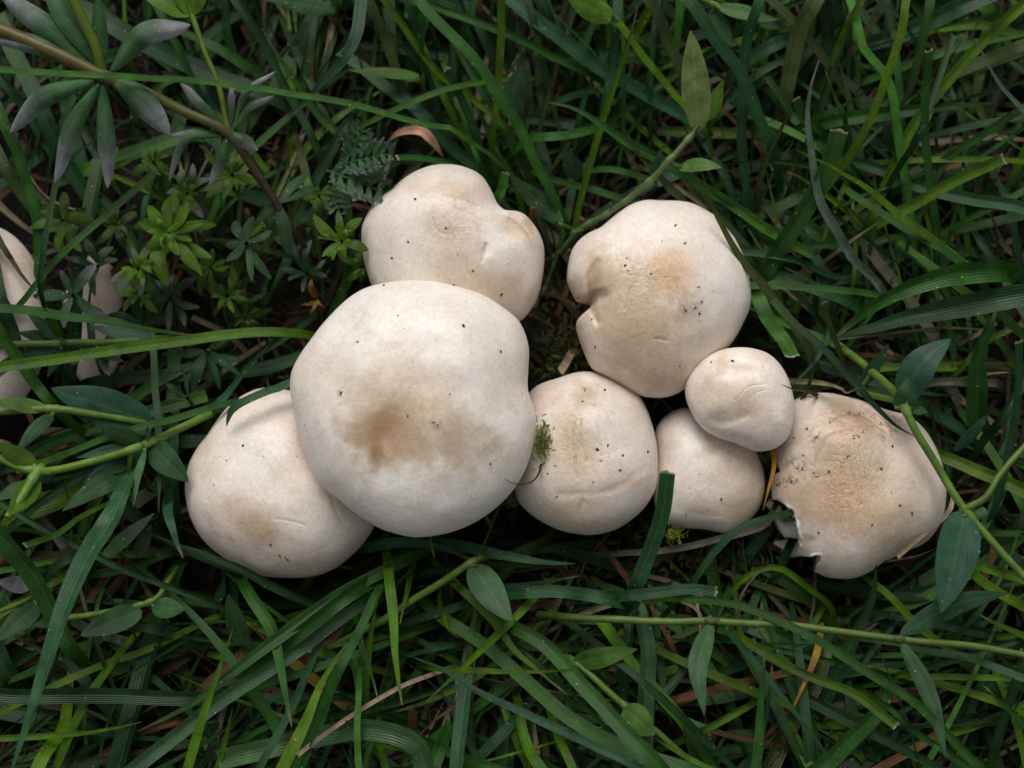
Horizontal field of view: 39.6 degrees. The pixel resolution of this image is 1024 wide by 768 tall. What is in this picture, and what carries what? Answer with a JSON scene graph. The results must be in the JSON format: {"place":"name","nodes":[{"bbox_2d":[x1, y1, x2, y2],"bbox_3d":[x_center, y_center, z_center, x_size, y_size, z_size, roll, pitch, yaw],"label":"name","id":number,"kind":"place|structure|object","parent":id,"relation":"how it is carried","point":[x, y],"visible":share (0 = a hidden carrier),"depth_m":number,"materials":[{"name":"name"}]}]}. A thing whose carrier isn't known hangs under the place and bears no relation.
{"place":"outdoors","nodes":[
{"label":"outdoors","id":0,"kind":"place"},
{"bbox_2d":[0,0,1023,767],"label":"ground","id":1,"kind":"structure","parent":0,"point":[188,578],"depth_m":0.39,"materials":[{"name":"green plant"}]},
{"bbox_2d":[0,228,47,406],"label":"mushroom","id":2,"kind":"object","parent":1,"relation":"on","point":[13,384],"visible":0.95,"depth_m":0.36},
{"bbox_2d":[0,101,66,331],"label":"grass blade","id":3,"kind":"object","parent":1,"relation":"on","point":[13,143],"depth_m":0.36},
{"bbox_2d":[0,323,104,447],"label":"grass blade","id":4,"kind":"object","parent":1,"relation":"on","point":[35,384],"depth_m":0.35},
{"bbox_2d":[0,524,119,687],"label":"grass blade","id":5,"kind":"object","parent":1,"relation":"on","point":[17,559],"depth_m":0.34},
{"bbox_2d":[30,192,94,259],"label":"bedstraw shoot","id":6,"kind":"object","parent":1,"relation":"on","point":[66,226],"visible":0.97,"depth_m":0.36,"materials":[{"name":"green plant"}]},
{"bbox_2d":[33,264,109,327],"bbox_3d":[-0.109,-0.019,0.368,0.019,0.036,0.015,-10,81,-2],"label":"bedstraw shoot","id":7,"kind":"object","parent":1,"relation":"on","point":[82,280],"visible":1,"depth_m":0.35,"materials":[{"name":"green plant"}]},
{"bbox_2d":[0,513,153,640],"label":"chickweed plant","id":8,"kind":"object","parent":1,"relation":"on","point":[24,615],"visible":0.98,"depth_m":0.35,"materials":[{"name":"green plant"}]},
{"bbox_2d":[11,427,154,767],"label":"grass blade","id":9,"kind":"object","parent":1,"relation":"on","point":[98,535],"depth_m":0.33,"materials":[{"name":"plant"}]},
{"bbox_2d":[0,385,168,447],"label":"chickweed plant","id":10,"kind":"object","parent":1,"relation":"on","point":[99,405],"visible":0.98,"depth_m":0.35,"materials":[{"name":"green plant"}]},
{"bbox_2d":[0,307,182,377],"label":"chickweed plant","id":11,"kind":"object","parent":1,"relation":"on","point":[46,338],"visible":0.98,"depth_m":0.35,"materials":[{"name":"green plant"}]},
{"bbox_2d":[65,238,118,295],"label":"bedstraw shoot","id":12,"kind":"object","parent":1,"relation":"on","point":[100,259],"visible":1,"depth_m":0.36,"materials":[{"name":"green plant"}]},
{"bbox_2d":[64,256,124,380],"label":"mushroom","id":13,"kind":"object","parent":1,"relation":"on","point":[106,300],"visible":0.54,"depth_m":0.38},
{"bbox_2d":[0,304,189,334],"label":"grass blade","id":14,"kind":"object","parent":1,"relation":"on","point":[41,312],"depth_m":0.35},
{"bbox_2d":[0,410,217,519],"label":"chickweed plant","id":15,"kind":"object","parent":1,"relation":"on","point":[118,460],"visible":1,"depth_m":0.34,"materials":[{"name":"green plant"}]},
{"bbox_2d":[33,565,184,636],"bbox_3d":[-0.099,0.058,0.355,0.036,0.024,0.014,-26,82,-4],"label":"chickweed plant","id":16,"kind":"object","parent":1,"relation":"on","point":[117,619],"visible":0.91,"depth_m":0.35,"materials":[{"name":"green plant"}]},
{"bbox_2d":[94,201,136,248],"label":"bedstraw shoot","id":17,"kind":"object","parent":1,"relation":"on","point":[120,227],"visible":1,"depth_m":0.37,"materials":[{"name":"green plant"}]},
{"bbox_2d":[0,688,245,705],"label":"grass blade","id":18,"kind":"object","parent":1,"relation":"on","point":[101,696],"depth_m":0.34,"materials":[{"name":"plant"}]},
{"bbox_2d":[109,247,160,295],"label":"bedstraw shoot","id":19,"kind":"object","parent":1,"relation":"on","point":[124,276],"visible":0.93,"depth_m":0.35,"materials":[{"name":"green plant"}]},
{"bbox_2d":[106,277,178,338],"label":"bedstraw shoot","id":20,"kind":"object","parent":1,"relation":"on","point":[141,319],"visible":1,"depth_m":0.37,"materials":[{"name":"green plant"}]},
{"bbox_2d":[106,555,192,767],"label":"grass blade","id":21,"kind":"object","parent":1,"relation":"on","point":[120,747],"depth_m":0.35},
{"bbox_2d":[131,144,173,188],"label":"bedstraw shoot","id":22,"kind":"object","parent":1,"relation":"on","point":[154,156],"visible":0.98,"depth_m":0.37,"materials":[{"name":"green plant"}]},
{"bbox_2d":[0,327,314,371],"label":"grass blade","id":23,"kind":"object","parent":1,"relation":"on","point":[98,352],"depth_m":0.35,"materials":[{"name":"plant"}]},
{"bbox_2d":[0,0,318,263],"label":"bedstraw plant","id":24,"kind":"object","parent":1,"relation":"on","point":[70,36],"visible":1,"depth_m":0.34,"materials":[{"name":"green plant"}]},
{"bbox_2d":[145,274,199,329],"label":"bedstraw shoot","id":25,"kind":"object","parent":1,"relation":"on","point":[180,306],"visible":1,"depth_m":0.36,"materials":[{"name":"green plant"}]},
{"bbox_2d":[134,193,216,285],"bbox_3d":[-0.083,-0.034,0.365,0.019,0.046,0.023,-40,83,-6],"label":"bedstraw shoot","id":26,"kind":"object","parent":1,"relation":"on","point":[168,226],"visible":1,"depth_m":0.35,"materials":[{"name":"green plant"}]},
{"bbox_2d":[128,624,225,664],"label":"grass blade","id":27,"kind":"object","parent":1,"relation":"on","point":[169,631],"depth_m":0.36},
{"bbox_2d":[167,163,221,217],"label":"bedstraw shoot","id":28,"kind":"object","parent":1,"relation":"on","point":[183,190],"visible":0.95,"depth_m":0.37,"materials":[{"name":"green plant"}]},
{"bbox_2d":[183,631,232,767],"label":"grass blade","id":29,"kind":"object","parent":1,"relation":"on","point":[192,751],"depth_m":0.33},
{"bbox_2d":[176,339,243,392],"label":"bedstraw shoot","id":30,"kind":"object","parent":1,"relation":"on","point":[212,356],"visible":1,"depth_m":0.37,"materials":[{"name":"green plant"}]},
{"bbox_2d":[204,264,252,315],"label":"bedstraw shoot","id":31,"kind":"object","parent":1,"relation":"on","point":[233,292],"visible":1,"depth_m":0.36,"materials":[{"name":"green plant"}]},
{"bbox_2d":[204,152,255,205],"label":"bedstraw shoot","id":32,"kind":"object","parent":1,"relation":"on","point":[237,179],"visible":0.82,"depth_m":0.36,"materials":[{"name":"green plant"}]},
{"bbox_2d":[225,594,253,657],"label":"chickweed plant","id":33,"kind":"object","parent":1,"relation":"on","point":[236,622],"visible":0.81,"depth_m":0.34,"materials":[{"name":"green plant"}]},
{"bbox_2d":[142,529,339,614],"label":"grass blade","id":34,"kind":"object","parent":1,"relation":"on","point":[259,579],"depth_m":0.35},
{"bbox_2d":[225,216,271,280],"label":"bedstraw shoot","id":35,"kind":"object","parent":1,"relation":"on","point":[254,262],"visible":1,"depth_m":0.35,"materials":[{"name":"green plant"}]},
{"bbox_2d":[0,66,520,179],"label":"grass blade","id":36,"kind":"object","parent":1,"relation":"on","point":[155,78],"depth_m":0.34,"materials":[{"name":"plant"}]},
{"bbox_2d":[235,574,291,726],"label":"grass blade","id":37,"kind":"object","parent":1,"relation":"on","point":[258,608],"depth_m":0.34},
{"bbox_2d":[124,579,416,767],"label":"grass blade","id":38,"kind":"object","parent":1,"relation":"on","point":[165,744],"depth_m":0.34,"materials":[{"name":"plant"}]},
{"bbox_2d":[185,388,373,577],"bbox_3d":[-0.061,0.027,0.362,0.042,0.038,0.050,-28,82,-4],"label":"mushroom","id":39,"kind":"object","parent":1,"relation":"on","point":[261,500],"visible":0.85,"depth_m":0.35,"materials":[{"name":"food"}]},
{"bbox_2d":[138,548,441,731],"bbox_3d":[-0.052,0.061,0.354,0.084,0.040,0.005,-33,82,-5],"label":"grass blade","id":40,"kind":"object","parent":1,"relation":"on","point":[275,640],"depth_m":0.34,"materials":[{"name":"plant"}]},
{"bbox_2d":[281,239,326,291],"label":"bedstraw shoot","id":41,"kind":"object","parent":1,"relation":"on","point":[302,264],"visible":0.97,"depth_m":0.37,"materials":[{"name":"green plant"}]},
{"bbox_2d":[266,0,342,35],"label":"chickweed plant","id":42,"kind":"object","parent":1,"relation":"on","point":[314,7],"visible":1,"depth_m":0.37,"materials":[{"name":"green plant"}]},
{"bbox_2d":[276,643,346,767],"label":"grass blade","id":43,"kind":"object","parent":1,"relation":"on","point":[293,747],"depth_m":0.33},
{"bbox_2d":[215,719,434,767],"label":"grass blade","id":44,"kind":"object","parent":1,"relation":"on","point":[413,744],"depth_m":0.34,"materials":[{"name":"plant"}]},
{"bbox_2d":[292,0,367,115],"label":"grass blade","id":45,"kind":"object","parent":1,"relation":"on","point":[354,37],"depth_m":0.35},
{"bbox_2d":[313,211,368,267],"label":"bedstraw shoot","id":46,"kind":"object","parent":1,"relation":"on","point":[342,240],"visible":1,"depth_m":0.35,"materials":[{"name":"green plant"}]},
{"bbox_2d":[324,119,395,217],"bbox_3d":[-0.039,-0.054,0.360,0.020,0.021,0.022,0,81,0],"label":"yarrow plant","id":47,"kind":"object","parent":1,"relation":"on","point":[369,168],"visible":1,"depth_m":0.36,"materials":[{"name":"green plant"}]},
{"bbox_2d":[349,67,430,112],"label":"chickweed plant","id":48,"kind":"object","parent":1,"relation":"on","point":[392,73],"visible":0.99,"depth_m":0.37,"materials":[{"name":"green plant"}]},
{"bbox_2d":[382,530,401,704],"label":"grass blade","id":49,"kind":"object","parent":1,"relation":"on","point":[390,592],"depth_m":0.34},
{"bbox_2d":[367,0,427,155],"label":"grass blade","id":50,"kind":"object","parent":1,"relation":"on","point":[381,30],"depth_m":0.37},
{"bbox_2d":[290,280,535,536],"bbox_3d":[-0.024,0.007,0.354,0.060,0.059,0.062,0,81,0],"label":"mushroom","id":51,"kind":"object","parent":1,"relation":"on","point":[443,443],"visible":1,"depth_m":0.33,"materials":[{"name":"food"}]},
{"bbox_2d":[353,537,478,562],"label":"grass blade","id":52,"kind":"object","parent":1,"relation":"on","point":[384,544],"depth_m":0.35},
{"bbox_2d":[329,555,511,650],"bbox_3d":[-0.025,0.053,0.349,0.047,0.027,0.017,-10,81,-2],"label":"chickweed plant","id":53,"kind":"object","parent":1,"relation":"on","point":[486,587],"visible":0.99,"depth_m":0.34,"materials":[{"name":"green plant"}]},
{"bbox_2d":[361,164,543,320],"bbox_3d":[-0.015,-0.034,0.367,0.046,0.046,0.043,0,81,0],"label":"mushroom","id":54,"kind":"object","parent":1,"relation":"on","point":[455,225],"visible":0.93,"depth_m":0.35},
{"bbox_2d":[449,612,482,767],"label":"grass blade","id":55,"kind":"object","parent":1,"relation":"on","point":[460,726],"depth_m":0.34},
{"bbox_2d":[413,536,575,564],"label":"grass blade","id":56,"kind":"object","parent":1,"relation":"on","point":[473,548],"depth_m":0.35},
{"bbox_2d":[429,571,559,698],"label":"grass blade","id":57,"kind":"object","parent":1,"relation":"on","point":[517,615],"depth_m":0.34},
{"bbox_2d":[414,0,578,246],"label":"grass blade","id":58,"kind":"object","parent":1,"relation":"on","point":[453,36],"depth_m":0.36,"materials":[{"name":"plant"}]},
{"bbox_2d":[488,0,505,169],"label":"grass blade","id":59,"kind":"object","parent":1,"relation":"on","point":[499,51],"depth_m":0.36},
{"bbox_2d":[496,65,525,138],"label":"chickweed plant","id":60,"kind":"object","parent":1,"relation":"on","point":[514,88],"visible":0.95,"depth_m":0.37,"materials":[{"name":"green plant"}]},
{"bbox_2d":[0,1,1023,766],"bbox_3d":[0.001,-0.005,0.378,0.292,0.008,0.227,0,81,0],"label":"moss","id":61,"kind":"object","parent":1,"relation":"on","point":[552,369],"visible":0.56,"depth_m":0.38,"materials":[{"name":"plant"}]},
{"bbox_2d":[403,653,646,767],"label":"grass blade","id":62,"kind":"object","parent":1,"relation":"on","point":[597,747],"depth_m":0.33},
{"bbox_2d":[510,174,582,237],"bbox_3d":[0.008,-0.046,0.376,0.024,0.015,0.005,33,82,5],"label":"chickweed plant","id":63,"kind":"object","parent":1,"relation":"on","point":[531,196],"visible":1,"depth_m":0.37,"materials":[{"name":"green plant"}]},
{"bbox_2d":[458,585,651,613],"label":"grass blade","id":64,"kind":"object","parent":1,"relation":"on","point":[574,593],"depth_m":0.35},
{"bbox_2d":[415,588,702,767],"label":"grass blade","id":65,"kind":"object","parent":1,"relation":"on","point":[545,698],"depth_m":0.34,"materials":[{"name":"plant"}]},
{"bbox_2d":[492,613,669,767],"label":"grass blade","id":66,"kind":"object","parent":1,"relation":"on","point":[611,716],"depth_m":0.33,"materials":[{"name":"plant"}]},
{"bbox_2d":[514,371,657,534],"bbox_3d":[0.019,0.018,0.363,0.036,0.039,0.041,0,81,0],"label":"mushroom","id":67,"kind":"object","parent":1,"relation":"on","point":[600,476],"visible":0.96,"depth_m":0.35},
{"bbox_2d":[563,7,637,274],"bbox_3d":[0.022,-0.062,0.369,0.003,0.047,0.059,16,81,2],"label":"grass blade","id":68,"kind":"object","parent":1,"relation":"on","point":[592,156],"depth_m":0.37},
{"bbox_2d":[505,0,719,149],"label":"grass blade","id":69,"kind":"object","parent":1,"relation":"on","point":[571,46],"depth_m":0.37,"materials":[{"name":"plant"}]},
{"bbox_2d":[568,0,666,56],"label":"chickweed plant","id":70,"kind":"object","parent":1,"relation":"on","point":[597,11],"visible":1,"depth_m":0.36,"materials":[{"name":"green plant"}]},
{"bbox_2d":[564,646,688,761],"bbox_3d":[0.031,0.077,0.351,0.015,0.018,0.040,-42,83,-6],"label":"chickweed plant","id":71,"kind":"object","parent":1,"relation":"on","point":[636,717],"visible":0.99,"depth_m":0.35,"materials":[{"name":"green plant"}]},
{"bbox_2d":[601,470,674,646],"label":"grass blade","id":72,"kind":"object","parent":1,"relation":"on","point":[649,552],"depth_m":0.34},
{"bbox_2d":[562,584,717,605],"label":"grass blade","id":73,"kind":"object","parent":1,"relation":"on","point":[667,591],"depth_m":0.34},
{"bbox_2d":[559,30,723,254],"bbox_3d":[0.031,-0.061,0.360,0.052,0.041,0.031,-22,82,-3],"label":"chickweed plant","id":74,"kind":"object","parent":1,"relation":"on","point":[702,103],"visible":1,"depth_m":0.35,"materials":[{"name":"green plant"}]},
{"bbox_2d":[626,577,656,767],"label":"grass blade","id":75,"kind":"object","parent":1,"relation":"on","point":[648,663],"depth_m":0.35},
{"bbox_2d":[567,200,750,397],"bbox_3d":[0.037,-0.021,0.365,0.046,0.047,0.051,0,81,0],"label":"mushroom","id":76,"kind":"object","parent":1,"relation":"on","point":[662,288],"visible":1,"depth_m":0.35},
{"bbox_2d":[612,15,718,174],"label":"grass blade","id":77,"kind":"object","parent":1,"relation":"on","point":[650,65],"depth_m":0.36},
{"bbox_2d":[548,102,814,258],"bbox_3d":[0.043,-0.053,0.361,0.077,0.012,0.003,29,82,4],"label":"grass blade","id":78,"kind":"object","parent":1,"relation":"on","point":[738,209],"depth_m":0.36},
{"bbox_2d":[589,500,778,556],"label":"grass blade","id":79,"kind":"object","parent":1,"relation":"on","point":[703,542],"visible":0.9,"depth_m":0.36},
{"bbox_2d":[653,408,764,532],"bbox_3d":[0.050,0.023,0.366,0.028,0.031,0.032,0,81,0],"label":"mushroom","id":80,"kind":"object","parent":1,"relation":"on","point":[719,485],"visible":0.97,"depth_m":0.35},
{"bbox_2d":[651,509,793,626],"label":"grass blade","id":81,"kind":"object","parent":1,"relation":"on","point":[722,543],"depth_m":0.34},
{"bbox_2d":[680,0,783,199],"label":"grass blade","id":82,"kind":"object","parent":1,"relation":"on","point":[718,43],"depth_m":0.36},
{"bbox_2d":[685,347,794,451],"bbox_3d":[0.056,0.005,0.362,0.027,0.044,0.026,0,81,0],"label":"mushroom","id":83,"kind":"object","parent":1,"relation":"on","point":[742,396],"visible":1,"depth_m":0.34,"materials":[{"name":"food"}]},
{"bbox_2d":[736,0,764,245],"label":"grass blade","id":84,"kind":"object","parent":1,"relation":"on","point":[748,36],"depth_m":0.37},
{"bbox_2d":[751,649,764,767],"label":"grass blade","id":85,"kind":"object","parent":1,"relation":"on","point":[757,753],"depth_m":0.33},
{"bbox_2d":[684,564,838,641],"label":"grass blade","id":86,"kind":"object","parent":1,"relation":"on","point":[791,575],"depth_m":0.35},
{"bbox_2d":[701,172,829,392],"bbox_3d":[0.064,-0.023,0.362,0.005,0.048,0.061,-40,83,-6],"label":"grass blade","id":87,"kind":"object","parent":1,"relation":"on","point":[759,280],"depth_m":0.35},
{"bbox_2d":[750,281,799,357],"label":"grass blade","id":88,"kind":"object","parent":1,"relation":"on","point":[775,329],"depth_m":0.36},
{"bbox_2d":[536,591,1023,756],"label":"chickweed plant","id":89,"kind":"object","parent":1,"relation":"on","point":[928,617],"visible":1,"depth_m":0.34,"materials":[{"name":"green plant"}]},
{"bbox_2d":[739,129,847,332],"bbox_3d":[0.071,-0.038,0.366,0.006,0.046,0.047,26,82,4],"label":"grass blade","id":90,"kind":"object","parent":1,"relation":"on","point":[794,227],"depth_m":0.36,"materials":[{"name":"plant"}]},
{"bbox_2d":[771,0,823,146],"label":"grass blade","id":91,"kind":"object","parent":1,"relation":"on","point":[807,14],"depth_m":0.37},
{"bbox_2d":[714,625,899,729],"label":"grass blade","id":92,"kind":"object","parent":1,"relation":"on","point":[851,692],"depth_m":0.35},
{"bbox_2d":[641,595,984,767],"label":"grass blade","id":93,"kind":"object","parent":1,"relation":"on","point":[924,711],"depth_m":0.33,"materials":[{"name":"plant"}]},
{"bbox_2d":[697,0,966,99],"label":"chickweed plant","id":94,"kind":"object","parent":1,"relation":"on","point":[719,21],"visible":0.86,"depth_m":0.38,"materials":[{"name":"green plant"}]},
{"bbox_2d":[801,565,876,731],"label":"grass blade","id":95,"kind":"object","parent":1,"relation":"on","point":[849,648],"depth_m":0.35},
{"bbox_2d":[769,297,912,435],"bbox_3d":[0.080,-0.004,0.347,0.003,0.005,0.048,-42,83,-6],"label":"grass blade","id":96,"kind":"object","parent":1,"relation":"on","point":[818,343],"depth_m":0.35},
{"bbox_2d":[805,60,893,316],"bbox_3d":[0.084,-0.043,0.366,0.014,0.048,0.067,-25,82,-4],"label":"grass blade","id":97,"kind":"object","parent":1,"relation":"on","point":[847,249],"depth_m":0.36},
{"bbox_2d":[807,652,892,767],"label":"grass blade","id":98,"kind":"object","parent":1,"relation":"on","point":[853,738],"depth_m":0.34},
{"bbox_2d":[766,393,946,578],"bbox_3d":[0.087,0.026,0.362,0.044,0.038,0.047,0,81,0],"label":"mushroom","id":99,"kind":"object","parent":1,"relation":"on","point":[858,488],"visible":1,"depth_m":0.35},
{"bbox_2d":[824,0,909,195],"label":"grass blade","id":100,"kind":"object","parent":1,"relation":"on","point":[878,98],"depth_m":0.35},
{"bbox_2d":[846,0,918,276],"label":"grass blade","id":101,"kind":"object","parent":1,"relation":"on","point":[873,60],"depth_m":0.36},
{"bbox_2d":[781,102,994,145],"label":"grass blade","id":102,"kind":"object","parent":1,"relation":"on","point":[853,117],"depth_m":0.37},
{"bbox_2d":[795,149,992,346],"bbox_3d":[0.101,-0.035,0.365,0.073,0.048,0.006,33,82,5],"label":"grass blade","id":103,"kind":"object","parent":1,"relation":"on","point":[923,232],"depth_m":0.35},
{"bbox_2d":[824,153,1006,258],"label":"grass blade","id":104,"kind":"object","parent":1,"relation":"on","point":[948,184],"depth_m":0.36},
{"bbox_2d":[840,0,997,62],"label":"grass blade","id":105,"kind":"object","parent":1,"relation":"on","point":[948,12],"depth_m":0.38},
{"bbox_2d":[816,156,1023,214],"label":"grass blade","id":106,"kind":"object","parent":1,"relation":"on","point":[976,199],"depth_m":0.36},
{"bbox_2d":[836,260,1020,336],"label":"grass blade","id":107,"kind":"object","parent":1,"relation":"on","point":[979,272],"depth_m":0.35,"materials":[{"name":"plant"}]},
{"bbox_2d":[920,48,939,297],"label":"grass blade","id":108,"kind":"object","parent":1,"relation":"on","point":[924,119],"depth_m":0.36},
{"bbox_2d":[837,283,1023,338],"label":"grass blade","id":109,"kind":"object","parent":1,"relation":"on","point":[985,301],"depth_m":0.36,"materials":[{"name":"plant"}]},
{"bbox_2d":[839,339,1023,612],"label":"chickweed plant","id":110,"kind":"object","parent":1,"relation":"on","point":[959,545],"visible":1,"depth_m":0.34,"materials":[{"name":"green plant"}]},
{"bbox_2d":[840,0,1023,274],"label":"grass blade","id":111,"kind":"object","parent":1,"relation":"on","point":[991,33],"depth_m":0.36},
{"bbox_2d":[847,636,1023,681],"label":"grass blade","id":112,"kind":"object","parent":1,"relation":"on","point":[998,668],"depth_m":0.34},
{"bbox_2d":[885,103,1023,200],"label":"grass blade","id":113,"kind":"object","parent":1,"relation":"on","point":[986,132],"depth_m":0.36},
{"bbox_2d":[936,448,1023,497],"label":"grass blade","id":114,"kind":"object","parent":1,"relation":"on","point":[1012,485],"depth_m":0.36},
{"bbox_2d":[965,310,996,462],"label":"grass blade","id":115,"kind":"object","parent":1,"relation":"on","point":[976,402],"depth_m":0.36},
{"bbox_2d":[981,339,1022,540],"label":"grass blade","id":116,"kind":"object","parent":1,"relation":"on","point":[1012,433],"depth_m":0.34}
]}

